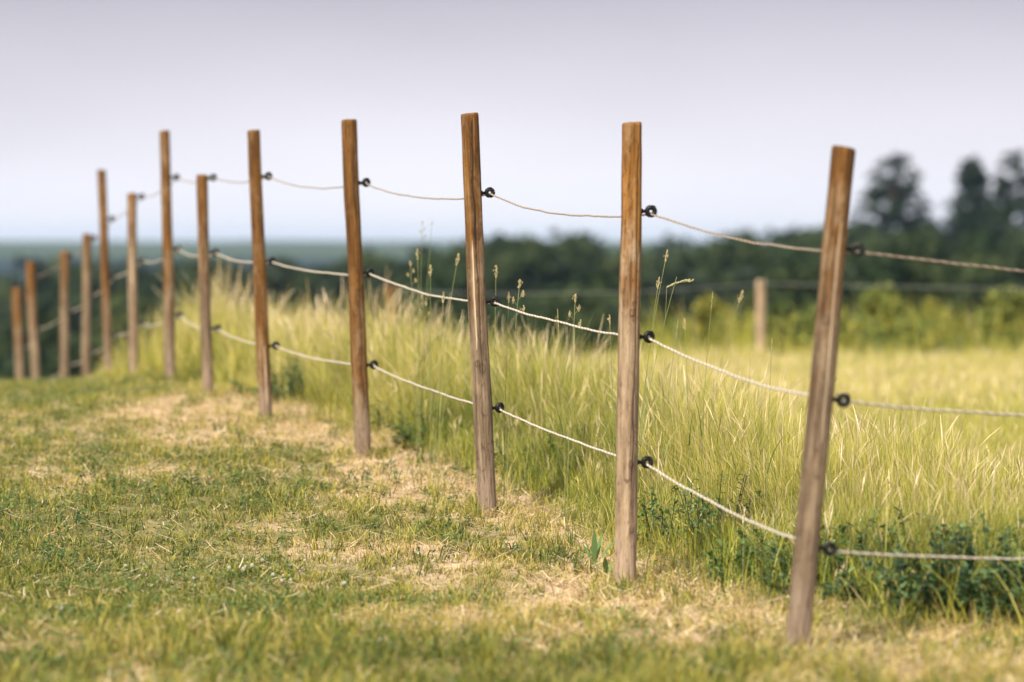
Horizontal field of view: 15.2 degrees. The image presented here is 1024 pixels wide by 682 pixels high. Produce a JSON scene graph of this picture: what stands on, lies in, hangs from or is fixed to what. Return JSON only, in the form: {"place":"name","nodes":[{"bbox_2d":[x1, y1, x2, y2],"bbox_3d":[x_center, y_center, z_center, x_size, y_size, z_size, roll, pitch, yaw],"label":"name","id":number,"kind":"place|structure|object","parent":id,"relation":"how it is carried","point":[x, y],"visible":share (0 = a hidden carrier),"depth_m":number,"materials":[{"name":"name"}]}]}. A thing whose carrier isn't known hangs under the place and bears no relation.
{"place":"outdoors","nodes":[
{"label":"outdoors","id":0,"kind":"place"},
{"bbox_2d":[77,242,127,242],"bbox_3d":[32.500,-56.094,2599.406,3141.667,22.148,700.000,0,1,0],"label":"hills","id":1,"kind":"structure","parent":0,"point":[108,242],"depth_m":2564.92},
{"bbox_2d":[0,256,406,276],"bbox_3d":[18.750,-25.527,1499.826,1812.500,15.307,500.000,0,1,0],"label":"hills","id":2,"kind":"structure","parent":0,"point":[7,264],"depth_m":1445.27,"materials":[{"name":"green plant"}]},
{"bbox_2d":[242,240,556,240],"bbox_3d":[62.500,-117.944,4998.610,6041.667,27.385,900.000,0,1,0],"label":"hills","id":3,"kind":"structure","parent":0,"point":[310,240],"depth_m":4984.69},
{"bbox_2d":[0,241,1023,681],"bbox_3d":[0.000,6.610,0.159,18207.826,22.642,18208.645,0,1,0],"label":"ground","id":4,"kind":"structure","parent":0,"point":[302,249],"depth_m":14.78,"materials":[{"name":"beige plant"}]},
{"bbox_2d":[11,288,27,379],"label":"fence post","id":5,"kind":"object","parent":4,"relation":"on","point":[19,346],"visible":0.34,"depth_m":32.77,"materials":[{"name":"brown wood"}]},
{"bbox_2d":[26,249,1023,416],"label":"fence rope","id":6,"kind":"object","parent":5,"relation":"attached to","point":[790,391],"visible":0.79,"depth_m":12.74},
{"bbox_2d":[42,315,1023,560],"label":"fence rope","id":7,"kind":"object","parent":5,"relation":"attached to","point":[770,529],"visible":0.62,"depth_m":12.64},
{"bbox_2d":[26,261,44,380],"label":"fence post","id":8,"kind":"object","parent":4,"relation":"on","point":[31,275],"visible":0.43,"depth_m":31.57,"materials":[{"name":"brown wood"}]},
{"bbox_2d":[59,250,73,379],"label":"fence post","id":9,"kind":"object","parent":4,"relation":"on","point":[65,310],"visible":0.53,"depth_m":30.28,"materials":[{"name":"brown wood"}]},
{"bbox_2d":[81,233,95,378],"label":"fence post","id":10,"kind":"object","parent":4,"relation":"on","point":[86,308],"visible":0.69,"depth_m":28.78,"materials":[{"name":"brown wood"}]},
{"bbox_2d":[97,170,118,371],"bbox_3d":[-2.852,-0.358,27.200,0.117,1.714,0.070,-2,1,0],"label":"fence post","id":11,"kind":"object","parent":4,"relation":"on","point":[104,269],"visible":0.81,"depth_m":27.17,"materials":[{"name":"brown wood"}]},
{"bbox_2d":[127,193,145,374],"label":"fence post","id":12,"kind":"object","parent":4,"relation":"on","point":[133,322],"visible":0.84,"depth_m":25.27,"materials":[{"name":"brown wood"}]},
{"bbox_2d":[159,130,182,380],"bbox_3d":[-2.071,-0.410,23.398,0.122,1.748,0.069,-1,1,0],"label":"fence post","id":13,"kind":"object","parent":4,"relation":"on","point":[168,248],"visible":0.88,"depth_m":23.37,"materials":[{"name":"brown wood"}]},
{"bbox_2d":[179,476,200,483],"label":"broadleaf weed","id":14,"kind":"object","parent":4,"relation":"on","point":[186,480],"visible":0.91,"depth_m":16.11,"materials":[{"name":"green plant"}]},
{"bbox_2d":[196,174,220,396],"bbox_3d":[-1.675,-0.200,21.303,0.117,1.455,0.069,-2,1,0],"label":"fence post","id":15,"kind":"object","parent":4,"relation":"on","point":[204,252],"visible":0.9,"depth_m":21.27,"materials":[{"name":"brown wood"}]},
{"bbox_2d":[247,130,279,421],"bbox_3d":[-1.238,-0.218,19.300,0.122,1.692,0.071,-2,1,0],"label":"fence post","id":16,"kind":"object","parent":4,"relation":"on","point":[260,260],"visible":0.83,"depth_m":19.27,"materials":[{"name":"brown wood"}]},
{"bbox_2d":[341,119,377,457],"bbox_3d":[-0.678,-0.128,17.403,0.125,1.756,0.076,-2,1,0],"label":"fence post","id":17,"kind":"object","parent":4,"relation":"on","point":[358,348],"visible":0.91,"depth_m":17.37,"materials":[{"name":"brown wood"}]},
{"bbox_2d":[377,459,396,466],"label":"broadleaf weed","id":18,"kind":"object","parent":4,"relation":"on","point":[390,461],"visible":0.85,"depth_m":17.00,"materials":[{"name":"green plant"}]},
{"bbox_2d":[386,286,396,339],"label":"field post","id":19,"kind":"object","parent":4,"relation":"on","point":[389,289],"visible":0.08,"depth_m":33.96,"materials":[{"name":"brown wood"}]},
{"bbox_2d":[389,261,417,456],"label":"grass stalk","id":20,"kind":"object","parent":4,"relation":"on","point":[407,274],"depth_m":17.21,"materials":[{"name":"plant"}]},
{"bbox_2d":[418,221,436,453],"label":"grass stalk","id":21,"kind":"object","parent":4,"relation":"on","point":[419,348],"depth_m":17.60,"materials":[{"name":"plant"}]},
{"bbox_2d":[419,294,438,462],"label":"grass stalk","id":22,"kind":"object","parent":4,"relation":"on","point":[422,296],"depth_m":16.61,"materials":[{"name":"plant"}]},
{"bbox_2d":[416,249,447,424],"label":"grass stalk","id":23,"kind":"object","parent":4,"relation":"on","point":[419,358],"depth_m":16.81,"materials":[{"name":"plant"}]},
{"bbox_2d":[421,221,446,426],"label":"grass stalk","id":24,"kind":"object","parent":4,"relation":"on","point":[424,330],"depth_m":18.00,"materials":[{"name":"plant"}]},
{"bbox_2d":[438,291,444,496],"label":"grass stalk","id":25,"kind":"object","parent":4,"relation":"on","point":[443,295],"depth_m":15.81,"materials":[{"name":"plant"}]},
{"bbox_2d":[428,264,455,487],"bbox_3d":[-0.275,0.152,16.206,0.155,0.955,0.019,0,1,2],"label":"grass stalk","id":26,"kind":"object","parent":4,"relation":"on","point":[430,272],"depth_m":16.21,"materials":[{"name":"plant"}]},
{"bbox_2d":[433,253,459,484],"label":"grass stalk","id":27,"kind":"object","parent":4,"relation":"on","point":[457,258],"depth_m":16.01,"materials":[{"name":"plant"}]},
{"bbox_2d":[437,311,462,495],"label":"grass stalk","id":28,"kind":"object","parent":4,"relation":"on","point":[445,400],"depth_m":15.81,"materials":[{"name":"plant"}]},
{"bbox_2d":[450,465,471,472],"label":"broadleaf weed","id":29,"kind":"object","parent":4,"relation":"on","point":[455,468],"visible":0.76,"depth_m":16.76,"materials":[{"name":"green plant"}]},
{"bbox_2d":[461,112,504,515],"bbox_3d":[-0.103,0.004,15.104,0.128,1.807,0.078,-3,1,0],"label":"fence post","id":30,"kind":"object","parent":4,"relation":"on","point":[483,407],"visible":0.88,"depth_m":15.07,"materials":[{"name":"brown wood"}]},
{"bbox_2d":[492,265,497,439],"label":"grass stalk","id":31,"kind":"object","parent":4,"relation":"on","point":[496,269],"depth_m":15.61,"materials":[{"name":"plant"}]},
{"bbox_2d":[494,292,510,503],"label":"grass stalk","id":32,"kind":"object","parent":4,"relation":"on","point":[508,296],"depth_m":15.31,"materials":[{"name":"plant"}]},
{"bbox_2d":[492,279,524,511],"bbox_3d":[-0.031,0.233,14.967,0.193,0.948,0.057,-1,2,-40],"label":"grass stalk","id":33,"kind":"object","parent":4,"relation":"on","point":[522,293],"depth_m":15.01,"materials":[{"name":"plant"}]},
{"bbox_2d":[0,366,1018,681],"bbox_3d":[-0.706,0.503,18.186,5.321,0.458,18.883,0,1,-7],"label":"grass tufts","id":34,"kind":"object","parent":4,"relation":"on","point":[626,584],"visible":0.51,"depth_m":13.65,"materials":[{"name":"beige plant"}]},
{"bbox_2d":[0,218,1023,381],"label":"distant wood","id":35,"kind":"object","parent":4,"relation":"on","point":[579,266],"visible":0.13,"depth_m":169.47,"materials":[{"name":"green plant"}]},
{"bbox_2d":[0,372,1023,681],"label":"dry straw","id":36,"kind":"object","parent":4,"relation":"on","point":[564,602],"visible":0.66,"depth_m":12.69,"materials":[{"name":"beige plant"}]},
{"bbox_2d":[0,366,1023,681],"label":"clover","id":37,"kind":"object","parent":4,"relation":"on","point":[92,582],"depth_m":13.13,"materials":[{"name":"green plant"}]},
{"bbox_2d":[25,356,1023,664],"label":"undergrowth","id":38,"kind":"object","parent":4,"relation":"on","point":[687,524],"visible":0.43,"depth_m":12.91,"materials":[{"name":"green plant"}]},
{"bbox_2d":[70,253,1023,652],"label":"meadow grass","id":39,"kind":"structure","parent":4,"relation":"on","point":[234,360],"depth_m":16.86,"materials":[{"name":"plant"}]},
{"bbox_2d":[536,294,580,534],"bbox_3d":[0.170,0.283,14.382,0.187,0.920,0.032,-1,2,-23],"label":"grass stalk","id":40,"kind":"object","parent":4,"relation":"on","point":[578,310],"depth_m":14.41,"materials":[{"name":"plant"}]},
{"bbox_2d":[555,309,565,516],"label":"grass stalk","id":41,"kind":"object","parent":4,"relation":"on","point":[563,421],"depth_m":14.81,"materials":[{"name":"plant"}]},
{"bbox_2d":[579,315,614,520],"bbox_3d":[0.324,0.304,14.795,0.152,0.813,0.014,0,1,-17],"label":"grass stalk","id":42,"kind":"object","parent":4,"relation":"on","point":[609,318],"depth_m":14.81,"materials":[{"name":"plant"}]},
{"bbox_2d":[582,529,614,562],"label":"broadleaf weed","id":43,"kind":"object","parent":4,"relation":"on","point":[595,547],"visible":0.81,"depth_m":13.52,"materials":[{"name":"green plant"}]},
{"bbox_2d":[591,557,614,574],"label":"broadleaf weed","id":44,"kind":"object","parent":4,"relation":"on","point":[605,564],"visible":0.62,"depth_m":13.21,"materials":[{"name":"green plant"}]},
{"bbox_2d":[615,122,656,587],"bbox_3d":[0.416,0.159,12.909,0.126,1.792,0.077,1,1,0],"label":"fence post","id":45,"kind":"object","parent":4,"relation":"on","point":[628,461],"visible":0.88,"depth_m":12.88,"materials":[{"name":"brown wood"}]},
{"bbox_2d":[637,277,661,510],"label":"grass stalk","id":46,"kind":"object","parent":4,"relation":"on","point":[644,392],"depth_m":14.21,"materials":[{"name":"plant"}]},
{"bbox_2d":[638,250,667,449],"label":"grass stalk","id":47,"kind":"object","parent":4,"relation":"on","point":[649,352],"depth_m":14.61,"materials":[{"name":"plant"}]},
{"bbox_2d":[638,277,693,458],"bbox_3d":[0.490,0.267,13.908,0.342,1.000,0.017,0,1,-4],"label":"grass stalk","id":48,"kind":"object","parent":4,"relation":"on","point":[685,280],"depth_m":13.90,"materials":[{"name":"plant"}]},
{"bbox_2d":[659,319,688,536],"bbox_3d":[0.611,0.338,14.044,0.158,0.835,0.047,-1,2,-39],"label":"grass stalk","id":49,"kind":"object","parent":4,"relation":"on","point":[665,427],"depth_m":14.01,"materials":[{"name":"plant"}]},
{"bbox_2d":[682,318,693,480],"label":"grass stalk","id":50,"kind":"object","parent":4,"relation":"on","point":[684,320],"depth_m":14.81,"materials":[{"name":"plant"}]},
{"bbox_2d":[695,291,712,478],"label":"grass stalk","id":51,"kind":"object","parent":4,"relation":"on","point":[704,386],"depth_m":14.61,"materials":[{"name":"plant"}]},
{"bbox_2d":[676,290,739,342],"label":"bush","id":52,"kind":"object","parent":4,"relation":"on","point":[705,302],"visible":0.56,"depth_m":41.93,"materials":[{"name":"green plant"}]},
{"bbox_2d":[712,290,743,402],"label":"grass stalk","id":53,"kind":"object","parent":4,"relation":"on","point":[741,296],"depth_m":16.50,"materials":[{"name":"plant"}]},
{"bbox_2d":[699,519,794,587],"bbox_3d":[0.837,0.721,12.901,0.413,0.245,0.509,1,2,41],"label":"leafy weed bush","id":54,"kind":"object","parent":4,"relation":"on","point":[739,554],"visible":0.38,"depth_m":12.91,"materials":[{"name":"green plant"}]},
{"bbox_2d":[755,280,765,351],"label":"field post","id":55,"kind":"object","parent":4,"relation":"on","point":[760,326],"visible":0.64,"depth_m":39.96,"materials":[{"name":"brown wood"}]},
{"bbox_2d":[392,283,1021,293],"bbox_3d":[5.955,-0.562,40.563,19.140,0.114,2.812,-1,2,-35],"label":"field wire","id":56,"kind":"object","parent":55,"relation":"attached to","point":[711,287],"visible":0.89,"depth_m":38.97,"materials":[{"name":"metal"}]},
{"bbox_2d":[766,338,785,514],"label":"grass stalk","id":57,"kind":"object","parent":4,"relation":"on","point":[768,436],"depth_m":13.61,"materials":[{"name":"plant"}]},
{"bbox_2d":[578,288,1023,364],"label":"field edge weeds","id":58,"kind":"object","parent":4,"relation":"on","point":[925,337],"visible":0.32,"depth_m":40.95,"materials":[{"name":"green plant"}]},
{"bbox_2d":[786,302,816,341],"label":"bush","id":59,"kind":"object","parent":4,"relation":"on","point":[812,313],"visible":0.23,"depth_m":42.93,"materials":[{"name":"green plant"}]},
{"bbox_2d":[785,145,864,655],"bbox_3d":[0.886,0.281,10.851,0.124,1.663,0.074,5,1,0],"label":"fence post","id":60,"kind":"object","parent":4,"relation":"on","point":[821,400],"visible":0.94,"depth_m":10.82,"materials":[{"name":"brown wood"}]},
{"bbox_2d":[23,176,1023,297],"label":"fence rope","id":61,"kind":"object","parent":60,"relation":"attached to","point":[868,253],"visible":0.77,"depth_m":12.80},
{"bbox_2d":[771,515,902,594],"bbox_3d":[1.074,0.709,12.553,0.472,0.272,0.531,0,1,0],"label":"leafy weed bush","id":62,"kind":"object","parent":4,"relation":"on","point":[829,536],"visible":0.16,"depth_m":12.53,"materials":[{"name":"green plant"}]},
{"bbox_2d":[826,376,853,535],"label":"grass stalk","id":63,"kind":"object","parent":4,"relation":"on","point":[836,392],"depth_m":13.01,"materials":[{"name":"plant"}]},
{"bbox_2d":[856,279,907,342],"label":"bush","id":64,"kind":"object","parent":4,"relation":"on","point":[872,295],"visible":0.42,"depth_m":41.95,"materials":[{"name":"green plant"}]},
{"bbox_2d":[749,507,1023,605],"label":"leafy weed bush","id":65,"kind":"object","parent":4,"relation":"on","point":[830,586],"visible":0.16,"depth_m":12.36,"materials":[{"name":"green plant"}]},
{"bbox_2d":[847,152,945,242],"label":"tree","id":66,"kind":"object","parent":4,"relation":"on","point":[898,201],"visible":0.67,"depth_m":259.21,"materials":[{"name":"green plant"}]},
{"bbox_2d":[921,297,946,335],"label":"bush","id":67,"kind":"object","parent":4,"relation":"on","point":[930,300],"visible":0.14,"depth_m":43.47,"materials":[{"name":"green plant"}]},
{"bbox_2d":[861,512,1023,627],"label":"leafy weed bush","id":68,"kind":"object","parent":4,"relation":"on","point":[933,579],"visible":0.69,"depth_m":11.74,"materials":[{"name":"green plant"}]},
{"bbox_2d":[939,155,993,248],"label":"tree","id":69,"kind":"object","parent":4,"relation":"on","point":[963,220],"visible":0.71,"depth_m":261.16,"materials":[{"name":"green plant"}]},
{"bbox_2d":[975,150,1023,237],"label":"tree","id":70,"kind":"object","parent":4,"relation":"on","point":[1009,208],"visible":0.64,"depth_m":257.32,"materials":[{"name":"green plant"}]},
{"bbox_2d":[981,282,1023,345],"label":"bush","id":71,"kind":"object","parent":4,"relation":"on","point":[1017,300],"visible":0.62,"depth_m":41.93,"materials":[{"name":"green plant"}]},
{"bbox_2d":[0,0,1023,240],"label":"sky","id":72,"kind":"structure","parent":0,"point":[742,106],"materials":[{"name":"white"}]}
]}

